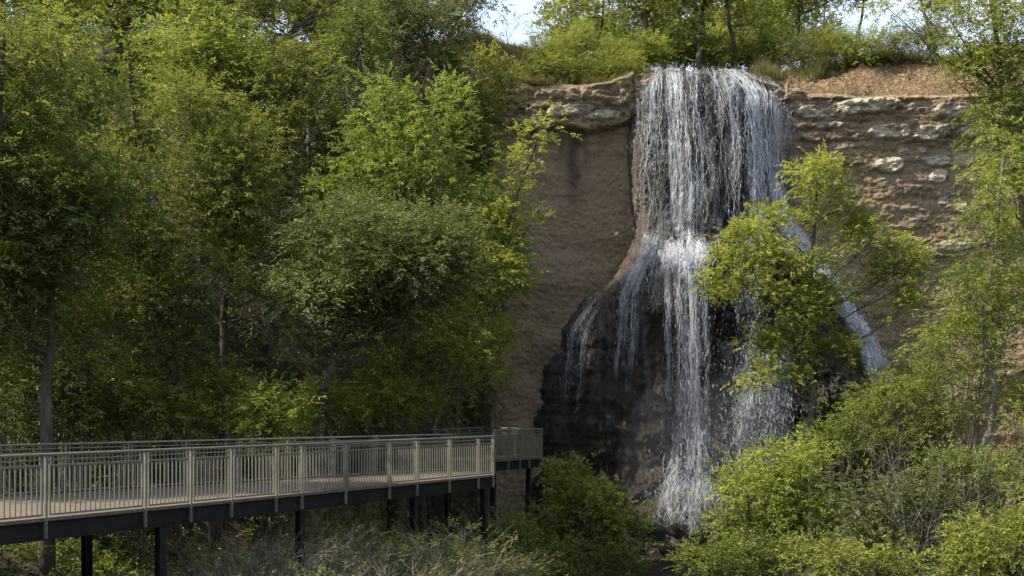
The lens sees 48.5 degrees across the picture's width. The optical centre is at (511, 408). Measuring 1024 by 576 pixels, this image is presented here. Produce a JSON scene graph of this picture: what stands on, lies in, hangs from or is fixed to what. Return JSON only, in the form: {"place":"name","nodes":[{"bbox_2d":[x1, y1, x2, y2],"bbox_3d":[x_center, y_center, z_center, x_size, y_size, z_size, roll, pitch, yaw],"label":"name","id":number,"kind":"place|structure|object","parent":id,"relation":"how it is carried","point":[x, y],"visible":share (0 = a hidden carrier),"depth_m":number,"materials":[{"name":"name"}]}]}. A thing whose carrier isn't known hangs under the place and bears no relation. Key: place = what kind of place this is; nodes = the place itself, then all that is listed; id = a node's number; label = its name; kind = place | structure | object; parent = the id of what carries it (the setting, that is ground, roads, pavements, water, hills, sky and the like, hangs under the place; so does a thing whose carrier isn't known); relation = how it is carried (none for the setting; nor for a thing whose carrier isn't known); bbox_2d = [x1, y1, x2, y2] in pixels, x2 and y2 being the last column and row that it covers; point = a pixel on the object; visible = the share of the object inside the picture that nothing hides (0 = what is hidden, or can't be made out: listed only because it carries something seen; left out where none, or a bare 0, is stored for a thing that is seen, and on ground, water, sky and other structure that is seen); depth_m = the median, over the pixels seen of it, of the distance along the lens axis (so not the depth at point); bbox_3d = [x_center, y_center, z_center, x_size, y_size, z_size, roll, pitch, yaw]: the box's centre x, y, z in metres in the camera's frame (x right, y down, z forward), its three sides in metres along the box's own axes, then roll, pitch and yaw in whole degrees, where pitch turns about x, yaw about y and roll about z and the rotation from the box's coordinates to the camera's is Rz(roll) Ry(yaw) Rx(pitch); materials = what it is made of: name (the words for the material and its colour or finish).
{"place":"outdoors","nodes":[
{"label":"outdoors","id":0,"kind":"place"},
{"bbox_2d":[0,35,1023,575],"bbox_3d":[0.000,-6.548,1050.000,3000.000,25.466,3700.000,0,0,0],"label":"ground","id":1,"kind":"structure","parent":0,"point":[906,77],"depth_m":40.55,"materials":[{"name":"soil"}]},
{"bbox_2d":[0,350,68,495],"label":"sapling","id":2,"kind":"object","parent":1,"relation":"on","point":[15,402],"visible":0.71,"depth_m":28.85,"materials":[{"name":"green plant"}]},
{"bbox_2d":[0,15,90,195],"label":"tree","id":3,"kind":"object","parent":1,"relation":"on","point":[39,40],"visible":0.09,"depth_m":34.54,"materials":[{"name":"green plant"}]},
{"bbox_2d":[0,0,110,322],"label":"tree","id":4,"kind":"object","parent":1,"relation":"on","point":[6,68],"visible":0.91,"depth_m":24.34,"materials":[{"name":"green plant"}]},
{"bbox_2d":[0,0,141,62],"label":"tree","id":5,"kind":"object","parent":1,"relation":"on","point":[81,4],"visible":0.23,"depth_m":45.70,"materials":[{"name":"green plant"}]},
{"bbox_2d":[6,325,136,547],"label":"sapling","id":6,"kind":"object","parent":1,"relation":"on","point":[72,392],"visible":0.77,"depth_m":29.27,"materials":[{"name":"green plant"}]},
{"bbox_2d":[1,279,143,538],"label":"sapling","id":7,"kind":"object","parent":1,"relation":"on","point":[97,322],"visible":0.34,"depth_m":29.58,"materials":[{"name":"green plant"}]},
{"bbox_2d":[0,0,149,298],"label":"tree","id":8,"kind":"object","parent":1,"relation":"on","point":[83,106],"visible":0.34,"depth_m":35.75,"materials":[{"name":"green plant"}]},
{"bbox_2d":[0,46,189,574],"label":"tree","id":9,"kind":"object","parent":1,"relation":"on","point":[83,217],"visible":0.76,"depth_m":25.42,"materials":[{"name":"green plant"}]},
{"bbox_2d":[53,358,205,564],"bbox_3d":[-10.180,1.561,29.732,4.088,5.716,3.580,0,0,0],"label":"sapling","id":10,"kind":"object","parent":1,"relation":"on","point":[122,401],"visible":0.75,"depth_m":29.74,"materials":[{"name":"green plant"}]},
{"bbox_2d":[69,0,200,61],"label":"tree","id":11,"kind":"object","parent":1,"relation":"on","point":[124,6],"visible":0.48,"depth_m":47.31,"materials":[{"name":"green plant"}]},
{"bbox_2d":[4,117,270,560],"bbox_3d":[-10.650,-1.701,31.288,7.734,12.368,5.199,0,0,0],"label":"tree","id":12,"kind":"object","parent":1,"relation":"on","point":[149,310],"visible":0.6,"depth_m":30.80,"materials":[{"name":"green plant"}]},
{"bbox_2d":[72,2,243,292],"bbox_3d":[-12.142,-8.350,37.734,6.718,9.630,4.808,0,0,0],"label":"tree","id":13,"kind":"object","parent":1,"relation":"on","point":[132,69],"visible":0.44,"depth_m":37.30,"materials":[{"name":"green plant"}]},
{"bbox_2d":[110,363,240,567],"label":"sapling","id":14,"kind":"object","parent":1,"relation":"on","point":[184,425],"visible":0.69,"depth_m":30.26,"materials":[{"name":"green plant"}]},
{"bbox_2d":[114,0,310,264],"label":"tree","id":15,"kind":"object","parent":1,"relation":"on","point":[222,55],"visible":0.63,"depth_m":39.08,"materials":[{"name":"green plant"}]},
{"bbox_2d":[149,342,275,562],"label":"sapling","id":16,"kind":"object","parent":1,"relation":"on","point":[214,367],"visible":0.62,"depth_m":31.73,"materials":[{"name":"green plant"}]},
{"bbox_2d":[141,0,299,37],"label":"tree","id":17,"kind":"object","parent":1,"relation":"on","point":[214,5],"visible":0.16,"depth_m":48.12,"materials":[{"name":"green plant"}]},
{"bbox_2d":[120,46,325,482],"bbox_3d":[-8.645,-3.652,34.012,6.192,14.042,5.164,0,0,0],"label":"tree","id":18,"kind":"object","parent":1,"relation":"on","point":[223,199],"visible":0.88,"depth_m":33.60,"materials":[{"name":"green plant"}]},
{"bbox_2d":[102,529,352,575],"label":"dry bush","id":19,"kind":"object","parent":1,"relation":"on","point":[242,565],"visible":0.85,"depth_m":22.66,"materials":[{"name":"green plant"}]},
{"bbox_2d":[0,9,497,575],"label":"undergrowth","id":20,"kind":"object","parent":1,"relation":"on","point":[100,541],"visible":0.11,"depth_m":35.21,"materials":[{"name":"green plant"}]},
{"bbox_2d":[126,513,381,575],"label":"dry bush","id":21,"kind":"object","parent":1,"relation":"on","point":[256,559],"visible":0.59,"depth_m":23.87,"materials":[{"name":"green plant"}]},
{"bbox_2d":[183,369,326,573],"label":"sapling","id":22,"kind":"object","parent":1,"relation":"on","point":[272,406],"visible":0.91,"depth_m":30.17,"materials":[{"name":"green plant"}]},
{"bbox_2d":[0,427,542,575],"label":"boardwalk","id":23,"kind":"structure","parent":1,"relation":"on","point":[85,515],"depth_m":24.34,"materials":[{"name":"paint"}]},
{"bbox_2d":[166,550,384,575],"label":"dry bush","id":24,"kind":"object","parent":1,"relation":"on","point":[310,574],"visible":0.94,"depth_m":21.96,"materials":[{"name":"green plant"}]},
{"bbox_2d":[214,0,370,75],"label":"tree","id":25,"kind":"object","parent":1,"relation":"on","point":[262,13],"visible":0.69,"depth_m":47.58,"materials":[{"name":"green plant"}]},
{"bbox_2d":[217,10,385,368],"bbox_3d":[-7.202,-7.335,38.843,6.100,12.348,4.610,0,0,0],"label":"tree","id":26,"kind":"object","parent":1,"relation":"on","point":[286,79],"visible":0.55,"depth_m":38.47,"materials":[{"name":"green plant"}]},
{"bbox_2d":[187,513,415,575],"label":"dry bush","id":27,"kind":"object","parent":1,"relation":"on","point":[347,547],"visible":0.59,"depth_m":24.89,"materials":[{"name":"green plant"}]},
{"bbox_2d":[275,0,348,41],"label":"tree","id":28,"kind":"object","parent":1,"relation":"on","point":[303,29],"visible":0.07,"depth_m":55.25,"materials":[{"name":"green plant"}]},
{"bbox_2d":[262,367,401,533],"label":"sapling","id":29,"kind":"object","parent":1,"relation":"on","point":[350,394],"visible":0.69,"depth_m":33.12,"materials":[{"name":"green plant"}]},
{"bbox_2d":[253,499,439,573],"bbox_3d":[-4.511,3.292,31.149,5.415,2.695,5.168,0,0,-25],"label":"dry bush","id":30,"kind":"object","parent":1,"relation":"on","point":[352,521],"visible":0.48,"depth_m":30.70,"materials":[{"name":"green plant"}]},
{"bbox_2d":[226,0,472,256],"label":"tree","id":31,"kind":"object","parent":1,"relation":"on","point":[308,137],"visible":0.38,"depth_m":43.29,"materials":[{"name":"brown plant"}]},
{"bbox_2d":[244,522,461,575],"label":"dry bush","id":32,"kind":"object","parent":1,"relation":"on","point":[382,559],"visible":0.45,"depth_m":25.48,"materials":[{"name":"green plant"}]},
{"bbox_2d":[275,0,432,344],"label":"tree","id":33,"kind":"object","parent":1,"relation":"on","point":[346,29],"visible":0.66,"depth_m":40.23,"materials":[{"name":"green plant"}]},
{"bbox_2d":[296,0,418,83],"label":"tree","id":34,"kind":"object","parent":1,"relation":"on","point":[320,28],"visible":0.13,"depth_m":49.67,"materials":[{"name":"green plant"}]},
{"bbox_2d":[300,364,418,545],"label":"sapling","id":35,"kind":"object","parent":1,"relation":"on","point":[341,379],"visible":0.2,"depth_m":35.23,"materials":[{"name":"green plant"}]},
{"bbox_2d":[240,174,511,546],"bbox_3d":[-3.815,-0.861,32.848,7.686,11.612,6.214,0,0,0],"label":"tree","id":36,"kind":"object","parent":1,"relation":"on","point":[388,258],"visible":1,"depth_m":32.16,"materials":[{"name":"green plant"}]},
{"bbox_2d":[275,536,488,575],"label":"dry bush","id":37,"kind":"object","parent":1,"relation":"on","point":[388,566],"visible":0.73,"depth_m":24.51,"materials":[{"name":"green plant"}]},
{"bbox_2d":[343,357,444,545],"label":"sapling","id":38,"kind":"object","parent":1,"relation":"on","point":[398,414],"visible":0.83,"depth_m":34.28,"materials":[{"name":"green plant"}]},
{"bbox_2d":[291,50,507,550],"bbox_3d":[-3.541,-3.093,36.417,6.838,16.544,5.084,0,0,0],"label":"tree","id":39,"kind":"object","parent":1,"relation":"on","point":[382,152],"visible":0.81,"depth_m":35.98,"materials":[{"name":"green plant"}]},
{"bbox_2d":[335,0,491,267],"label":"tree","id":40,"kind":"object","parent":1,"relation":"on","point":[402,16],"visible":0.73,"depth_m":45.34,"materials":[{"name":"green plant"}]},
{"bbox_2d":[331,504,515,575],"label":"dry bush","id":41,"kind":"object","parent":1,"relation":"on","point":[448,553],"visible":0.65,"depth_m":26.33,"materials":[{"name":"green plant"}]},
{"bbox_2d":[338,293,512,552],"bbox_3d":[-2.963,0.599,36.797,5.710,9.329,4.541,0,0,15],"label":"tree","id":42,"kind":"object","parent":1,"relation":"on","point":[454,354],"visible":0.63,"depth_m":36.48,"materials":[{"name":"green plant"}]},
{"bbox_2d":[375,357,479,543],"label":"sapling","id":43,"kind":"object","parent":1,"relation":"on","point":[441,405],"visible":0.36,"depth_m":37.54,"materials":[{"name":"green plant"}]},
{"bbox_2d":[265,117,606,575],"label":"undergrowth","id":44,"kind":"object","parent":1,"relation":"on","point":[548,574],"visible":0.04,"depth_m":37.47,"materials":[{"name":"green plant"}]},
{"bbox_2d":[387,29,515,435],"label":"tree","id":45,"kind":"object","parent":1,"relation":"on","point":[477,127],"visible":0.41,"depth_m":45.35,"materials":[{"name":"green plant"}]},
{"bbox_2d":[365,514,539,575],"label":"dry bush","id":46,"kind":"object","parent":1,"relation":"on","point":[482,571],"visible":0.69,"depth_m":26.30,"materials":[{"name":"green plant"}]},
{"bbox_2d":[411,0,513,45],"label":"plateau tree","id":47,"kind":"object","parent":1,"relation":"on","point":[473,5],"visible":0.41,"depth_m":52.67,"materials":[{"name":"green plant"}]},
{"bbox_2d":[437,89,522,507],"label":"tree","id":48,"kind":"object","parent":1,"relation":"on","point":[489,146],"visible":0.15,"depth_m":46.43,"materials":[{"name":"green plant"}]},
{"bbox_2d":[422,37,538,535],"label":"tree","id":49,"kind":"object","parent":1,"relation":"on","point":[496,84],"visible":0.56,"depth_m":47.25,"materials":[{"name":"green plant"}]},
{"bbox_2d":[396,535,567,575],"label":"dry bush","id":50,"kind":"object","parent":1,"relation":"on","point":[525,570],"visible":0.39,"depth_m":29.25,"materials":[{"name":"green plant"}]},
{"bbox_2d":[453,338,523,500],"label":"sapling","id":51,"kind":"object","parent":1,"relation":"on","point":[477,408],"visible":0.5,"depth_m":46.73,"materials":[{"name":"green plant"}]},
{"bbox_2d":[415,96,582,548],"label":"tree","id":52,"kind":"object","parent":1,"relation":"on","point":[502,222],"visible":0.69,"depth_m":40.30,"materials":[{"name":"green plant"}]},
{"bbox_2d":[419,493,593,565],"bbox_3d":[-0.337,4.116,37.925,5.307,2.866,5.596,0,0,-37],"label":"dry bush","id":53,"kind":"object","parent":1,"relation":"on","point":[492,508],"visible":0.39,"depth_m":37.60,"materials":[{"name":"green plant"}]},
{"bbox_2d":[0,53,1021,575],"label":"undergrowth","id":54,"kind":"object","parent":1,"relation":"on","point":[96,565],"visible":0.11,"depth_m":31.58,"materials":[{"name":"green plant"}]},
{"bbox_2d":[412,22,625,84],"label":"dry grass","id":55,"kind":"structure","parent":1,"relation":"on","point":[505,42],"depth_m":53.05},
{"bbox_2d":[457,508,654,575],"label":"shrub","id":56,"kind":"object","parent":1,"relation":"on","point":[617,552],"visible":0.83,"depth_m":34.26,"materials":[{"name":"green plant"}]},
{"bbox_2d":[528,0,603,54],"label":"plateau tree","id":57,"kind":"object","parent":1,"relation":"on","point":[545,6],"visible":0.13,"depth_m":73.75,"materials":[{"name":"green plant"}]},
{"bbox_2d":[523,0,641,57],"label":"plateau tree","id":58,"kind":"object","parent":1,"relation":"on","point":[587,7],"visible":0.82,"depth_m":59.86,"materials":[{"name":"green plant"}]},
{"bbox_2d":[516,5,652,84],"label":"shrub","id":59,"kind":"object","parent":1,"relation":"on","point":[563,58],"visible":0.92,"depth_m":51.46,"materials":[{"name":"green plant"}]},
{"bbox_2d":[516,450,656,575],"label":"shrub","id":60,"kind":"object","parent":1,"relation":"on","point":[574,491],"visible":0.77,"depth_m":38.09,"materials":[{"name":"green plant"}]},
{"bbox_2d":[588,0,646,47],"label":"plateau tree","id":61,"kind":"object","parent":1,"relation":"on","point":[611,27],"visible":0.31,"depth_m":69.34,"materials":[{"name":"green plant"}]},
{"bbox_2d":[598,27,650,76],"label":"shrub","id":62,"kind":"object","parent":1,"relation":"on","point":[624,60],"visible":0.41,"depth_m":52.11,"materials":[{"name":"green plant"}]},
{"bbox_2d":[616,27,673,76],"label":"shrub","id":63,"kind":"object","parent":1,"relation":"on","point":[648,44],"visible":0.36,"depth_m":55.27,"materials":[{"name":"green plant"}]},
{"bbox_2d":[599,0,697,34],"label":"plateau tree","id":64,"kind":"object","parent":1,"relation":"on","point":[644,14],"visible":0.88,"depth_m":57.62,"materials":[{"name":"green plant"}]},
{"bbox_2d":[635,524,665,541],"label":"boulder","id":65,"kind":"object","parent":1,"relation":"on","point":[659,532],"visible":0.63,"depth_m":42.88,"materials":[{"name":"stone"}]},
{"bbox_2d":[627,27,693,72],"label":"shrub","id":66,"kind":"object","parent":1,"relation":"on","point":[666,45],"visible":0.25,"depth_m":56.36,"materials":[{"name":"green plant"}]},
{"bbox_2d":[651,22,701,70],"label":"shrub","id":67,"kind":"object","parent":1,"relation":"on","point":[680,43],"visible":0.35,"depth_m":58.50,"materials":[{"name":"green plant"}]},
{"bbox_2d":[646,0,739,70],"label":"plateau tree","id":68,"kind":"object","parent":1,"relation":"on","point":[701,7],"visible":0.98,"depth_m":56.82,"materials":[{"name":"green plant"}]},
{"bbox_2d":[675,24,751,70],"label":"shrub","id":69,"kind":"object","parent":1,"relation":"on","point":[712,47],"visible":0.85,"depth_m":57.56,"materials":[{"name":"green plant"}]},
{"bbox_2d":[692,0,773,71],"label":"plateau tree","id":70,"kind":"object","parent":1,"relation":"on","point":[723,27],"visible":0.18,"depth_m":68.57,"materials":[{"name":"green plant"}]},
{"bbox_2d":[712,29,765,71],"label":"shrub","id":71,"kind":"object","parent":1,"relation":"on","point":[746,39],"visible":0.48,"depth_m":59.48,"materials":[{"name":"green plant"}]},
{"bbox_2d":[654,520,832,575],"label":"shrub","id":72,"kind":"object","parent":1,"relation":"on","point":[713,559],"visible":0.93,"depth_m":28.26,"materials":[{"name":"green plant"}]},
{"bbox_2d":[706,0,784,70],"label":"plateau tree","id":73,"kind":"object","parent":1,"relation":"on","point":[728,7],"visible":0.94,"depth_m":57.84,"materials":[{"name":"green plant"}]},
{"bbox_2d":[733,0,800,66],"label":"plateau tree","id":74,"kind":"object","parent":1,"relation":"on","point":[769,15],"visible":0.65,"depth_m":60.34,"materials":[{"name":"green plant"}]},
{"bbox_2d":[686,422,859,575],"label":"shrub","id":75,"kind":"object","parent":1,"relation":"on","point":[778,502],"visible":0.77,"depth_m":31.12,"materials":[{"name":"green plant"}]},
{"bbox_2d":[736,22,809,68],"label":"shrub","id":76,"kind":"object","parent":1,"relation":"on","point":[764,38],"visible":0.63,"depth_m":57.47,"materials":[{"name":"green plant"}]},
{"bbox_2d":[747,0,813,68],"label":"plateau tree","id":77,"kind":"object","parent":1,"relation":"on","point":[787,19],"visible":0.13,"depth_m":70.40,"materials":[{"name":"green plant"}]},
{"bbox_2d":[764,21,831,72],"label":"shrub","id":78,"kind":"object","parent":1,"relation":"on","point":[802,50],"visible":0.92,"depth_m":54.71,"materials":[{"name":"green plant"}]},
{"bbox_2d":[773,0,835,66],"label":"plateau tree","id":79,"kind":"object","parent":1,"relation":"on","point":[802,4],"visible":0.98,"depth_m":58.11,"materials":[{"name":"green plant"}]},
{"bbox_2d":[685,139,942,575],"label":"tree","id":80,"kind":"object","parent":1,"relation":"on","point":[810,288],"visible":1,"depth_m":36.83,"materials":[{"name":"green plant"}]},
{"bbox_2d":[791,0,846,65],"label":"plateau tree","id":81,"kind":"object","parent":1,"relation":"on","point":[824,21],"visible":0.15,"depth_m":73.07,"materials":[{"name":"green plant"}]},
{"bbox_2d":[801,20,861,72],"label":"shrub","id":82,"kind":"object","parent":1,"relation":"on","point":[832,40],"visible":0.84,"depth_m":54.76,"materials":[{"name":"green plant"}]},
{"bbox_2d":[819,21,897,67],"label":"shrub","id":83,"kind":"object","parent":1,"relation":"on","point":[866,54],"visible":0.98,"depth_m":54.30,"materials":[{"name":"green plant"}]},
{"bbox_2d":[772,526,955,575],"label":"shrub","id":84,"kind":"object","parent":1,"relation":"on","point":[844,560],"visible":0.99,"depth_m":27.25,"materials":[{"name":"green plant"}]},
{"bbox_2d":[791,360,954,575],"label":"shrub","id":85,"kind":"object","parent":1,"relation":"on","point":[838,425],"visible":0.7,"depth_m":33.77,"materials":[{"name":"green plant"}]},
{"bbox_2d":[737,36,1012,77],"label":"dry grass","id":86,"kind":"structure","parent":1,"relation":"on","point":[816,62],"depth_m":55.09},
{"bbox_2d":[738,49,1012,82],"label":"grass","id":87,"kind":"structure","parent":1,"relation":"on","point":[765,70],"depth_m":54.47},
{"bbox_2d":[825,338,941,570],"bbox_3d":[12.416,1.671,37.599,4.144,8.026,2.926,0,0,0],"label":"shrub","id":88,"kind":"object","parent":1,"relation":"on","point":[901,369],"visible":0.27,"depth_m":37.72,"materials":[{"name":"green plant"}]},
{"bbox_2d":[849,18,937,66],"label":"shrub","id":89,"kind":"object","parent":1,"relation":"on","point":[895,42],"visible":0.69,"depth_m":54.66,"materials":[{"name":"green plant"}]},
{"bbox_2d":[820,460,990,575],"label":"shrub","id":90,"kind":"object","parent":1,"relation":"on","point":[889,523],"visible":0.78,"depth_m":29.19,"materials":[{"name":"green plant"}]},
{"bbox_2d":[854,355,979,575],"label":"shrub","id":91,"kind":"object","parent":1,"relation":"on","point":[920,426],"visible":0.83,"depth_m":32.86,"materials":[{"name":"green plant"}]},
{"bbox_2d":[858,420,976,575],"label":"dead bush","id":92,"kind":"object","parent":1,"relation":"on","point":[921,490],"visible":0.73,"depth_m":28.38,"materials":[{"name":"brown plant"}]},
{"bbox_2d":[815,409,1023,571],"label":"dead bush","id":93,"kind":"object","parent":1,"relation":"on","point":[897,482],"visible":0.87,"depth_m":28.25,"materials":[{"name":"brown plant"}]},
{"bbox_2d":[884,14,967,65],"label":"shrub","id":94,"kind":"object","parent":1,"relation":"on","point":[924,32],"visible":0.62,"depth_m":54.31,"materials":[{"name":"green plant"}]},
{"bbox_2d":[843,0,1023,242],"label":"overhanging tree","id":95,"kind":"object","parent":1,"relation":"on","point":[981,58],"visible":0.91,"depth_m":33.35,"materials":[{"name":"green plant"}]},
{"bbox_2d":[886,115,1023,575],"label":"tall tree","id":96,"kind":"object","parent":1,"relation":"on","point":[992,319],"visible":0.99,"depth_m":31.35,"materials":[{"name":"green plant"}]},
{"bbox_2d":[898,431,1023,575],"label":"shrub","id":97,"kind":"object","parent":1,"relation":"on","point":[966,460],"visible":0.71,"depth_m":29.78,"materials":[{"name":"green plant"}]},
{"bbox_2d":[905,204,1023,524],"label":"tree","id":98,"kind":"object","parent":1,"relation":"on","point":[973,439],"visible":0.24,"depth_m":42.73,"materials":[{"name":"green plant"}]},
{"bbox_2d":[922,467,1023,575],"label":"shrub","id":99,"kind":"object","parent":1,"relation":"on","point":[980,556],"visible":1,"depth_m":26.28,"materials":[{"name":"green plant"}]},
{"bbox_2d":[970,376,1023,574],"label":"shrub","id":100,"kind":"object","parent":1,"relation":"on","point":[1020,414],"visible":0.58,"depth_m":30.98,"materials":[{"name":"green plant"}]},
{"bbox_2d":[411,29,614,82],"bbox_3d":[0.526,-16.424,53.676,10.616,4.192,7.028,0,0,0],"label":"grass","id":101,"kind":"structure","parent":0,"point":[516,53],"depth_m":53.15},
{"bbox_2d":[6,0,1023,71],"label":"sky","id":102,"kind":"structure","parent":0,"point":[521,6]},
{"bbox_2d":[416,58,1023,540],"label":"cliff","id":103,"kind":"structure","parent":0,"point":[902,154],"depth_m":50.07,"materials":[{"name":"stone"}]},
{"bbox_2d":[524,68,953,561],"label":"rock mound","id":104,"kind":"object","parent":103,"relation":"attached to","point":[627,394],"visible":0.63,"depth_m":47.34,"materials":[{"name":"stone"}]},
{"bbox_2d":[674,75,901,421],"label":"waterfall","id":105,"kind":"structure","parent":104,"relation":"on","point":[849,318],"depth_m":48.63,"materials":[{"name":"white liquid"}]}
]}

